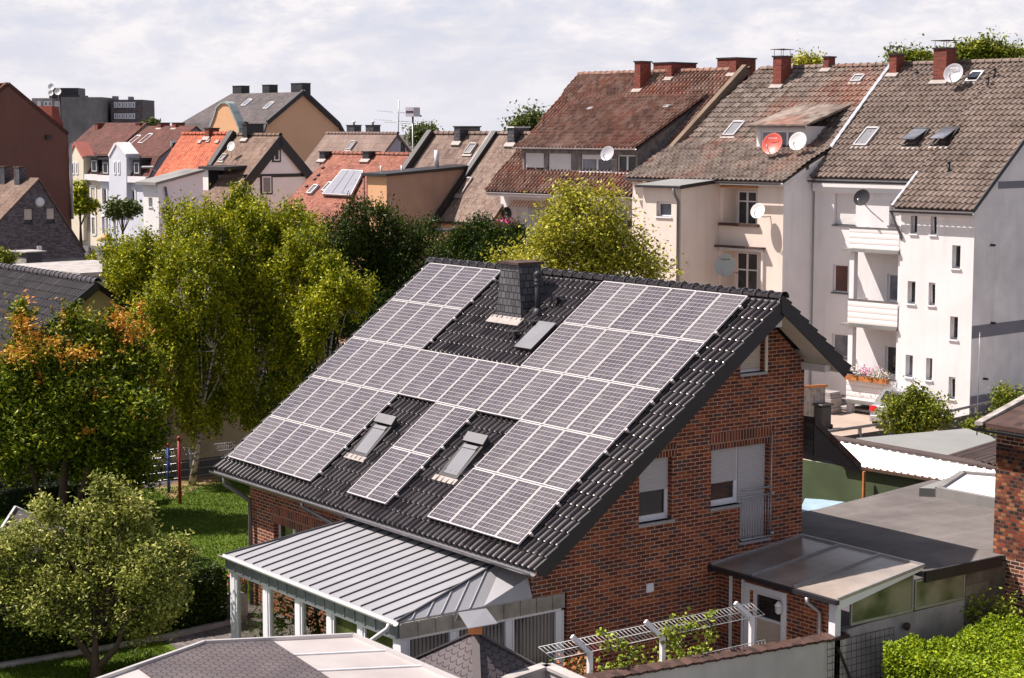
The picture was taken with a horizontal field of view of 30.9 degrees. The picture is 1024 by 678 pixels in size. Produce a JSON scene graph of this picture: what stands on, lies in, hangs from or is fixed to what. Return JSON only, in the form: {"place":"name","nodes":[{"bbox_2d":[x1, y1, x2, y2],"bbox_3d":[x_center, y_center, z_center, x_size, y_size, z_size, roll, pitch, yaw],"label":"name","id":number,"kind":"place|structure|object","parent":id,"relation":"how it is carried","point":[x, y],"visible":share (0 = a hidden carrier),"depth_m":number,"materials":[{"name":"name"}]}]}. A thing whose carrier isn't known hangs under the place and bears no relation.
{"place":"outdoors","nodes":[
{"label":"outdoors","id":0,"kind":"place"},
{"bbox_2d":[32,88,154,143],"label":"apartment block","id":1,"kind":"structure","parent":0,"point":[80,112],"depth_m":263.74,"materials":[{"name":"concrete"}]},
{"bbox_2d":[83,245,103,255],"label":"street","id":2,"kind":"structure","parent":0,"point":[91,247],"depth_m":184.88,"materials":[{"name":"asphalt"}]},
{"bbox_2d":[70,178,101,245],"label":"tree","id":3,"kind":"object","parent":2,"relation":"on","point":[83,203],"visible":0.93,"depth_m":181.59,"materials":[{"name":"green plant"}]},
{"bbox_2d":[0,481,249,677],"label":"lawn","id":4,"kind":"structure","parent":0,"point":[165,644],"depth_m":55.94,"materials":[{"name":"green plant"}]},
{"bbox_2d":[0,506,65,566],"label":"garden shed roof","id":5,"kind":"structure","parent":4,"relation":"on","point":[15,511],"depth_m":51.57,"materials":[{"name":"metal"}]},
{"bbox_2d":[0,473,109,516],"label":"clipped hedge","id":6,"kind":"object","parent":4,"relation":"on","point":[11,497],"visible":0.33,"depth_m":58.30,"materials":[{"name":"plant"}]},
{"bbox_2d":[0,282,181,521],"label":"autumn tree","id":7,"kind":"object","parent":4,"relation":"on","point":[79,410],"visible":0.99,"depth_m":56.27,"materials":[{"name":"green plant"}]},
{"bbox_2d":[0,463,203,677],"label":"apple tree","id":8,"kind":"object","parent":4,"relation":"on","point":[51,571],"visible":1,"depth_m":40.51,"materials":[{"name":"green plant"}]},
{"bbox_2d":[0,550,228,661],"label":"clipped hedge","id":9,"kind":"object","parent":4,"relation":"on","point":[208,598],"visible":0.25,"depth_m":44.37,"materials":[{"name":"plant"}]},
{"bbox_2d":[0,616,246,668],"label":"garden kerb","id":10,"kind":"structure","parent":4,"relation":"on","point":[180,633],"depth_m":42.95,"materials":[{"name":"concrete"}]},
{"bbox_2d":[156,476,229,499],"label":"bare ground","id":11,"kind":"structure","parent":0,"point":[203,479],"depth_m":63.19,"materials":[{"name":"soil"}]},
{"bbox_2d":[122,183,264,485],"bbox_3d":[-10.582,-0.221,63.324,4.705,10.220,5.666,1,7,8],"label":"birch tree","id":12,"kind":"object","parent":11,"relation":"on","point":[198,339],"visible":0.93,"depth_m":62.27,"materials":[{"name":"green plant"}]},
{"bbox_2d":[164,603,323,648],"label":"paving","id":13,"kind":"structure","parent":0,"point":[224,632],"depth_m":44.38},
{"bbox_2d":[182,83,344,161],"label":"beige gambrel house","id":14,"kind":"structure","parent":0,"point":[300,118],"depth_m":210.37,"materials":[{"name":"paint"}]},
{"bbox_2d":[1,135,923,625],"bbox_3d":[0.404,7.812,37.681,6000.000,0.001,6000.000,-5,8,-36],"label":"ground","id":15,"kind":"structure","parent":0,"point":[211,463],"depth_m":65.84,"materials":[{"name":"soil"}]},
{"bbox_2d":[10,249,46,263],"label":"dark shed","id":16,"kind":"structure","parent":15,"relation":"on","point":[30,256],"depth_m":125.26,"materials":[{"name":"concrete"}]},
{"bbox_2d":[0,82,73,228],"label":"dark brown gable house","id":17,"kind":"structure","parent":15,"relation":"on","point":[33,138],"depth_m":150.35,"materials":[{"name":"paint"}]},
{"bbox_2d":[0,166,85,263],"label":"grey clinker house","id":18,"kind":"structure","parent":15,"relation":"on","point":[31,216],"depth_m":141.98,"materials":[{"name":"tile"}]},
{"bbox_2d":[13,260,137,299],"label":"flat carport roof","id":19,"kind":"structure","parent":15,"relation":"on","point":[90,268],"depth_m":109.65,"materials":[{"name":"concrete"}]},
{"bbox_2d":[69,123,115,169],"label":"street house","id":20,"kind":"structure","parent":15,"relation":"on","point":[91,135],"depth_m":196.90,"materials":[{"name":"tile"}]},
{"bbox_2d":[69,123,149,245],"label":"street house","id":21,"kind":"structure","parent":15,"relation":"on","point":[86,163],"depth_m":191.25,"materials":[{"name":"paint"}]},
{"bbox_2d":[97,195,142,241],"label":"tree","id":22,"kind":"object","parent":15,"relation":"on","point":[117,209],"visible":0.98,"depth_m":174.40,"materials":[{"name":"green plant"}]},
{"bbox_2d":[0,262,268,480],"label":"black tiled building","id":23,"kind":"structure","parent":15,"relation":"on","point":[49,286],"depth_m":66.91,"materials":[{"name":"tile"}]},
{"bbox_2d":[94,215,177,473],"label":"birch tree","id":24,"kind":"object","parent":15,"relation":"on","point":[122,261],"visible":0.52,"depth_m":65.33,"materials":[{"name":"green plant"}]},
{"bbox_2d":[94,122,202,247],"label":"street house","id":25,"kind":"structure","parent":15,"relation":"on","point":[123,170],"depth_m":185.48,"materials":[{"name":"paint"}]},
{"bbox_2d":[135,169,204,310],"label":"white annex","id":26,"kind":"object","parent":15,"relation":"on","point":[155,192],"visible":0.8,"depth_m":105.53,"materials":[{"name":"paint"}]},
{"bbox_2d":[127,440,240,486],"bbox_3d":[-8.214,3.965,65.965,12.169,1.250,0.062,-5,8,-38],"label":"fence","id":27,"kind":"object","parent":15,"relation":"on","point":[190,455],"visible":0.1,"depth_m":63.71,"materials":[{"name":"wood"}]},
{"bbox_2d":[154,128,235,184],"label":"orange roof house","id":28,"kind":"structure","parent":15,"relation":"on","point":[196,149],"depth_m":120.09,"materials":[{"name":"tile"}]},
{"bbox_2d":[198,124,312,311],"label":"white gable house","id":29,"kind":"structure","parent":15,"relation":"on","point":[272,163],"depth_m":114.93,"materials":[{"name":"tile"}]},
{"bbox_2d":[196,169,338,433],"bbox_3d":[-8.926,-0.697,65.689,5.114,10.590,5.905,0,6,2],"label":"birch tree","id":30,"kind":"object","parent":15,"relation":"on","point":[263,293],"visible":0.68,"depth_m":64.58,"materials":[{"name":"green plant"}]},
{"bbox_2d":[96,633,458,677],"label":"garden house","id":31,"kind":"structure","parent":15,"relation":"on","point":[345,655],"depth_m":33.38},
{"bbox_2d":[225,281,364,428],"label":"yew thicket","id":32,"kind":"object","parent":15,"relation":"on","point":[311,368],"visible":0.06,"depth_m":70.48,"materials":[{"name":"green plant"}]},
{"bbox_2d":[269,217,381,367],"bbox_3d":[-6.657,0.290,63.867,3.018,9.047,6.117,-3,7,-24],"label":"birch tree","id":33,"kind":"object","parent":15,"relation":"on","point":[333,287],"visible":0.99,"depth_m":62.10,"materials":[{"name":"green plant"}]},
{"bbox_2d":[276,151,410,342],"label":"roof","id":34,"kind":"structure","parent":15,"relation":"on","point":[317,182],"depth_m":107.58,"materials":[{"name":"tile"}]},
{"bbox_2d":[322,169,363,197],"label":"solar thermal panel","id":35,"kind":"object","parent":34,"relation":"on","point":[345,181],"visible":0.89,"depth_m":106.42,"materials":[{"name":"white glass"}]},
{"bbox_2d":[305,121,411,172],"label":"lilac gable house","id":36,"kind":"structure","parent":15,"relation":"on","point":[353,137],"depth_m":143.66,"materials":[{"name":"tile"}]},
{"bbox_2d":[319,187,448,340],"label":"yew tree","id":37,"kind":"object","parent":15,"relation":"on","point":[370,248],"visible":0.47,"depth_m":73.33,"materials":[{"name":"green plant"}]},
{"bbox_2d":[361,150,467,270],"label":"orange annex","id":38,"kind":"object","parent":15,"relation":"on","point":[423,191],"visible":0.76,"depth_m":96.98,"materials":[{"name":"paint"}]},
{"bbox_2d":[402,115,443,148],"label":"tree","id":39,"kind":"object","parent":15,"relation":"on","point":[420,130],"visible":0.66,"depth_m":169.52,"materials":[{"name":"green plant"}]},
{"bbox_2d":[400,126,490,169],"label":"dusty roof house","id":40,"kind":"structure","parent":15,"relation":"on","point":[460,145],"depth_m":102.25,"materials":[{"name":"tile"}]},
{"bbox_2d":[415,205,534,265],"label":"yew tree","id":41,"kind":"object","parent":15,"relation":"on","point":[468,243],"visible":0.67,"depth_m":71.58,"materials":[{"name":"green plant"}]},
{"bbox_2d":[433,126,530,228],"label":"lichen roof house","id":42,"kind":"structure","parent":15,"relation":"on","point":[494,153],"depth_m":97.94,"materials":[{"name":"tile"}]},
{"bbox_2d":[498,97,550,130],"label":"tree","id":43,"kind":"object","parent":15,"relation":"on","point":[528,118],"visible":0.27,"depth_m":119.22,"materials":[{"name":"green plant"}]},
{"bbox_2d":[209,257,860,674],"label":"brick house","id":44,"kind":"structure","parent":15,"relation":"on","point":[691,475],"depth_m":40.37,"materials":[{"name":"red brick"}]},
{"bbox_2d":[344,413,399,462],"bbox_3d":[-3.308,2.339,44.016,1.119,1.019,0.880,-5,8,-36],"label":"roof window","id":45,"kind":"structure","parent":44,"relation":"in","point":[373,438],"depth_m":43.94,"materials":[{"name":"grey glass"}]},
{"bbox_2d":[432,431,490,485],"bbox_3d":[-1.094,2.636,41.096,1.119,1.019,0.880,-5,8,-36],"label":"roof window","id":46,"kind":"structure","parent":44,"relation":"in","point":[459,462],"depth_m":41.03,"materials":[{"name":"grey glass"}]},
{"bbox_2d":[228,263,747,544],"bbox_3d":[-1.032,1.037,43.692,6.236,4.702,12.560,-5,8,-36],"label":"solar array","id":47,"kind":"object","parent":44,"relation":"on","point":[577,392],"visible":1,"depth_m":42.29,"materials":[{"name":"glass"}]},
{"bbox_2d":[637,457,674,527],"bbox_3d":[2.998,3.219,39.158,1.018,1.415,0.250,-5,8,-36],"label":"window","id":48,"kind":"structure","parent":44,"relation":"in","point":[653,481],"depth_m":39.25,"materials":[{"name":"white plastic"}]},
{"bbox_2d":[709,447,743,511],"bbox_3d":[4.617,3.031,40.333,0.967,1.332,0.250,-5,8,-36],"label":"window","id":49,"kind":"structure","parent":44,"relation":"in","point":[723,461],"depth_m":40.40,"materials":[{"name":"white plastic"}]},
{"bbox_2d":[739,344,767,376],"bbox_3d":[5.219,0.310,40.469,0.819,0.962,0.250,-5,8,-36],"label":"window","id":50,"kind":"structure","parent":44,"relation":"in","point":[752,363],"depth_m":40.57,"materials":[{"name":"white plastic"}]},
{"bbox_2d":[736,443,771,545],"bbox_3d":[5.315,3.402,40.892,0.967,2.195,0.250,-5,8,-36],"label":"balcony door","id":51,"kind":"structure","parent":44,"relation":"in","point":[750,459],"depth_m":40.91,"materials":[{"name":"white plastic"}]},
{"bbox_2d":[480,170,689,281],"bbox_3d":[2.035,-0.154,60.424,7.523,10.687,4.222,2,7,18],"label":"leafy tree","id":52,"kind":"object","parent":15,"relation":"on","point":[614,255],"visible":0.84,"depth_m":59.61,"materials":[{"name":"green plant"}]},
{"bbox_2d":[484,57,756,276],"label":"dormer town house","id":53,"kind":"structure","parent":15,"relation":"on","point":[641,113],"depth_m":92.31,"materials":[{"name":"brown tile"}]},
{"bbox_2d":[526,153,543,169],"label":"window","id":54,"kind":"structure","parent":53,"relation":"in","point":[535,160],"depth_m":93.42,"materials":[{"name":"white plastic"}]},
{"bbox_2d":[547,153,570,172],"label":"window","id":55,"kind":"structure","parent":53,"relation":"in","point":[556,161],"depth_m":92.10,"materials":[{"name":"white plastic"}]},
{"bbox_2d":[579,154,612,172],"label":"window","id":56,"kind":"structure","parent":53,"relation":"in","point":[588,161],"depth_m":90.34,"materials":[{"name":"white plastic"}]},
{"bbox_2d":[615,155,635,173],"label":"window","id":57,"kind":"structure","parent":53,"relation":"in","point":[626,162],"depth_m":88.81,"materials":[{"name":"white plastic"}]},
{"bbox_2d":[622,49,888,384],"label":"house","id":58,"kind":"structure","parent":15,"relation":"on","point":[694,202],"depth_m":82.35,"materials":[{"name":"tile"}]},
{"bbox_2d":[714,254,737,275],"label":"satellite dish","id":59,"kind":"object","parent":58,"relation":"attached to","point":[724,264],"visible":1,"depth_m":81.13,"materials":[{"name":"metal"}]},
{"bbox_2d":[720,120,745,138],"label":"roof window","id":60,"kind":"structure","parent":58,"relation":"in","point":[736,125],"depth_m":86.91,"materials":[{"name":"glass"}]},
{"bbox_2d":[738,191,757,223],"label":"window","id":61,"kind":"structure","parent":58,"relation":"in","point":[746,199],"depth_m":82.32,"materials":[{"name":"glass"}]},
{"bbox_2d":[737,252,758,288],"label":"loggia door","id":62,"kind":"structure","parent":58,"relation":"in","point":[747,262],"depth_m":82.56,"materials":[{"name":"glass"}]},
{"bbox_2d":[762,133,781,153],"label":"satellite dish","id":63,"kind":"object","parent":58,"relation":"attached to","point":[771,143],"visible":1,"depth_m":82.24,"materials":[{"name":"metal"}]},
{"bbox_2d":[789,132,805,149],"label":"satellite dish","id":64,"kind":"object","parent":58,"relation":"attached to","point":[797,140],"visible":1,"depth_m":81.54,"materials":[{"name":"metal"}]},
{"bbox_2d":[581,599,984,677],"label":"boundary wall","id":65,"kind":"structure","parent":15,"relation":"on","point":[802,657],"depth_m":37.20,"materials":[{"name":"concrete"}]},
{"bbox_2d":[827,627,893,677],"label":"fence","id":66,"kind":"object","parent":65,"relation":"attached to","point":[844,663],"visible":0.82,"depth_m":37.84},
{"bbox_2d":[783,46,827,170],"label":"tree","id":67,"kind":"object","parent":15,"relation":"on","point":[805,59],"visible":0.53,"depth_m":129.63,"materials":[{"name":"green plant"}]},
{"bbox_2d":[718,479,1005,677],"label":"brick annex","id":68,"kind":"object","parent":15,"relation":"on","point":[948,544],"visible":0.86,"depth_m":40.36,"materials":[{"name":"grey concrete"}]},
{"bbox_2d":[753,590,780,644],"bbox_3d":[5.483,6.444,39.443,0.058,2.120,0.972,-5,8,-36],"label":"door","id":69,"kind":"structure","parent":68,"relation":"in","point":[767,626],"depth_m":39.47,"materials":[{"name":"white plastic"}]},
{"bbox_2d":[707,534,924,633],"bbox_3d":[6.511,6.121,39.625,2.895,2.920,3.830,-5,8,-36],"label":"glass canopy","id":70,"kind":"object","parent":68,"relation":"attached to","point":[839,576],"visible":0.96,"depth_m":39.28,"materials":[{"name":"glass"}]},
{"bbox_2d":[802,498,844,511],"bbox_3d":[7.704,4.162,45.920,1.012,0.030,1.745,2,7,14],"label":"blue tarp","id":71,"kind":"object","parent":68,"relation":"on","point":[810,504],"visible":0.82,"depth_m":46.24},
{"bbox_2d":[919,471,994,508],"bbox_3d":[12.139,3.867,47.230,2.677,0.300,3.433,5,8,36],"label":"roof skylight","id":72,"kind":"object","parent":68,"relation":"on","point":[972,488],"visible":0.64,"depth_m":47.02,"materials":[{"name":"plastic"}]},
{"bbox_2d":[802,435,995,503],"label":"corrugated shed","id":73,"kind":"structure","parent":15,"relation":"on","point":[825,481],"depth_m":51.38,"materials":[{"name":"white metal"}]},
{"bbox_2d":[876,33,940,61],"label":"tree","id":74,"kind":"object","parent":15,"relation":"on","point":[921,54],"visible":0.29,"depth_m":124.48,"materials":[{"name":"green plant"}]},
{"bbox_2d":[807,40,1023,417],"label":"white town house","id":75,"kind":"structure","parent":15,"relation":"on","point":[923,280],"depth_m":76.87,"materials":[{"name":"paint"}]},
{"bbox_2d":[831,264,847,294],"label":"window","id":76,"kind":"structure","parent":75,"relation":"in","point":[841,271],"depth_m":80.29,"materials":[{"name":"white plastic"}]},
{"bbox_2d":[833,333,847,359],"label":"window","id":77,"kind":"structure","parent":75,"relation":"in","point":[840,343],"depth_m":80.55,"materials":[{"name":"glass"}]},
{"bbox_2d":[832,193,855,226],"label":"window","id":78,"kind":"structure","parent":75,"relation":"in","point":[846,207],"depth_m":79.86,"materials":[{"name":"white plastic"}]},
{"bbox_2d":[850,126,880,148],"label":"roof window","id":79,"kind":"structure","parent":75,"relation":"in","point":[865,140],"depth_m":80.81,"materials":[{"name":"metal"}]},
{"bbox_2d":[886,346,895,374],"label":"balcony door","id":80,"kind":"structure","parent":75,"relation":"in","point":[891,350],"depth_m":78.66,"materials":[{"name":"glass"}]},
{"bbox_2d":[888,274,897,300],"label":"balcony door","id":81,"kind":"structure","parent":75,"relation":"in","point":[893,278],"depth_m":78.32,"materials":[{"name":"glass"}]},
{"bbox_2d":[901,127,930,148],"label":"roof window","id":82,"kind":"structure","parent":75,"relation":"in","point":[917,131],"depth_m":78.78,"materials":[{"name":"grey glass"}]},
{"bbox_2d":[928,126,959,148],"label":"roof window","id":83,"kind":"structure","parent":75,"relation":"in","point":[945,131],"depth_m":77.75,"materials":[{"name":"grey glass"}]},
{"bbox_2d":[943,63,962,89],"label":"satellite dish","id":84,"kind":"object","parent":75,"relation":"attached to","point":[953,73],"visible":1,"depth_m":80.36,"materials":[{"name":"metal"}]},
{"bbox_2d":[856,428,994,478],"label":"garage flat roof","id":85,"kind":"structure","parent":15,"relation":"on","point":[946,442],"depth_m":56.83,"materials":[{"name":"grey concrete"}]},
{"bbox_2d":[880,612,1023,677],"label":"clipped hedge","id":86,"kind":"object","parent":15,"relation":"on","point":[994,648],"visible":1,"depth_m":37.13,"materials":[{"name":"plant"}]},
{"bbox_2d":[949,440,995,470],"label":"roof","id":87,"kind":"structure","parent":15,"relation":"on","point":[985,453],"depth_m":52.42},
{"bbox_2d":[942,28,1023,59],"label":"tree","id":88,"kind":"object","parent":15,"relation":"on","point":[984,48],"visible":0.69,"depth_m":119.32,"materials":[{"name":"green plant"}]},
{"bbox_2d":[959,586,1022,625],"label":"shrub","id":89,"kind":"object","parent":15,"relation":"on","point":[1003,610],"visible":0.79,"depth_m":39.90,"materials":[{"name":"green plant"}]},
{"bbox_2d":[971,395,1023,617],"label":"clinker outbuilding","id":90,"kind":"structure","parent":15,"relation":"on","point":[1006,421],"depth_m":40.39,"materials":[{"name":"brick"}]},
{"bbox_2d":[985,379,1023,435],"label":"shrub","id":91,"kind":"object","parent":15,"relation":"on","point":[1004,397],"visible":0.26,"depth_m":59.87,"materials":[{"name":"green plant"}]},
{"bbox_2d":[0,0,1023,134],"label":"sky","id":92,"kind":"structure","parent":0,"point":[461,62],"materials":[{"name":"white"}]},
{"bbox_2d":[803,410,996,462],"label":"yard","id":93,"kind":"structure","parent":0,"point":[843,419],"depth_m":75.98,"materials":[{"name":"concrete"}]},
{"bbox_2d":[804,384,827,416],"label":"timber screen","id":94,"kind":"object","parent":93,"relation":"on","point":[814,394],"visible":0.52,"depth_m":74.39,"materials":[{"name":"wood"}]},
{"bbox_2d":[812,402,833,428],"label":"wheelie bin","id":95,"kind":"object","parent":93,"relation":"on","point":[822,413],"visible":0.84,"depth_m":74.26,"materials":[{"name":"plastic"}]},
{"bbox_2d":[825,389,841,413],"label":"stack","id":96,"kind":"object","parent":93,"relation":"on","point":[832,396],"visible":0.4,"depth_m":78.35,"materials":[{"name":"concrete"}]},
{"bbox_2d":[812,420,895,460],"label":"pipe fence","id":97,"kind":"object","parent":93,"relation":"on","point":[860,434],"visible":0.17,"depth_m":68.17,"materials":[{"name":"metal"}]},
{"bbox_2d":[869,387,922,423],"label":"parked car","id":98,"kind":"object","parent":93,"relation":"on","point":[874,405],"visible":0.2,"depth_m":75.07,"materials":[{"name":"silver metal"}]},
{"bbox_2d":[872,375,960,434],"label":"shrub","id":99,"kind":"object","parent":93,"relation":"on","point":[919,410],"visible":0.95,"depth_m":65.65,"materials":[{"name":"green plant"}]},
{"bbox_2d":[937,400,996,430],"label":"pipe fence","id":100,"kind":"object","parent":93,"relation":"on","point":[965,417],"visible":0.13,"depth_m":71.48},
{"label":"terrace","id":101,"kind":"structure","parent":0,"visible":0},
{"bbox_2d":[218,518,564,667],"bbox_3d":[-2.941,5.977,39.476,4.755,3.240,7.230,-5,8,-36],"label":"winter garden","id":102,"kind":"object","parent":101,"relation":"on","point":[410,597],"visible":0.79,"depth_m":37.84,"materials":[{"name":"metal"}]},
{"bbox_2d":[413,633,535,677],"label":"shingled pavilion","id":103,"kind":"structure","parent":101,"relation":"on","point":[474,656],"depth_m":33.19,"materials":[{"name":"tile"}]},
{"bbox_2d":[455,608,497,634],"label":"bird house","id":104,"kind":"structure","parent":103,"relation":"on","point":[475,621],"depth_m":33.19,"materials":[{"name":"orange wood"}]},
{"bbox_2d":[501,663,585,677],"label":"concrete parapet","id":105,"kind":"structure","parent":101,"relation":"on","point":[545,670],"depth_m":33.20,"materials":[{"name":"concrete"}]},
{"bbox_2d":[541,643,604,674],"bbox_3d":[1.240,6.281,35.345,1.397,1.011,1.232,-5,8,-36],"label":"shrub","id":106,"kind":"object","parent":101,"relation":"on","point":[574,666],"visible":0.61,"depth_m":35.38,"materials":[{"name":"brown plant"}]},
{"bbox_2d":[538,601,764,672],"bbox_3d":[2.764,6.695,35.653,5.602,2.678,0.245,-5,8,-36],"label":"wire trellis","id":107,"kind":"object","parent":101,"relation":"on","point":[743,611],"visible":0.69,"depth_m":35.51,"materials":[{"name":"white paint"}]},
{"bbox_2d":[592,607,719,671],"bbox_3d":[2.703,6.144,35.391,3.306,1.870,0.426,-5,8,-36],"label":"grape vine","id":108,"kind":"object","parent":107,"relation":"attached to","point":[667,633],"visible":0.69,"depth_m":35.56,"materials":[{"name":"green plant"}]},
{"label":"winter garden floor","id":109,"kind":"structure","parent":0,"visible":0},
{"bbox_2d":[242,597,294,636],"bbox_3d":[-5.296,6.568,41.168,1.271,2.029,2.045,-5,8,-36],"label":"potted shrub","id":110,"kind":"object","parent":109,"relation":"on","point":[278,623],"visible":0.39,"depth_m":41.11,"materials":[{"name":"plant"}]},
{"bbox_2d":[259,592,325,636],"bbox_3d":[-4.526,6.089,40.778,2.222,2.723,3.144,-5,8,-36],"label":"potted shrub","id":111,"kind":"object","parent":109,"relation":"on","point":[317,618],"visible":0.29,"depth_m":40.83,"materials":[{"name":"plant"}]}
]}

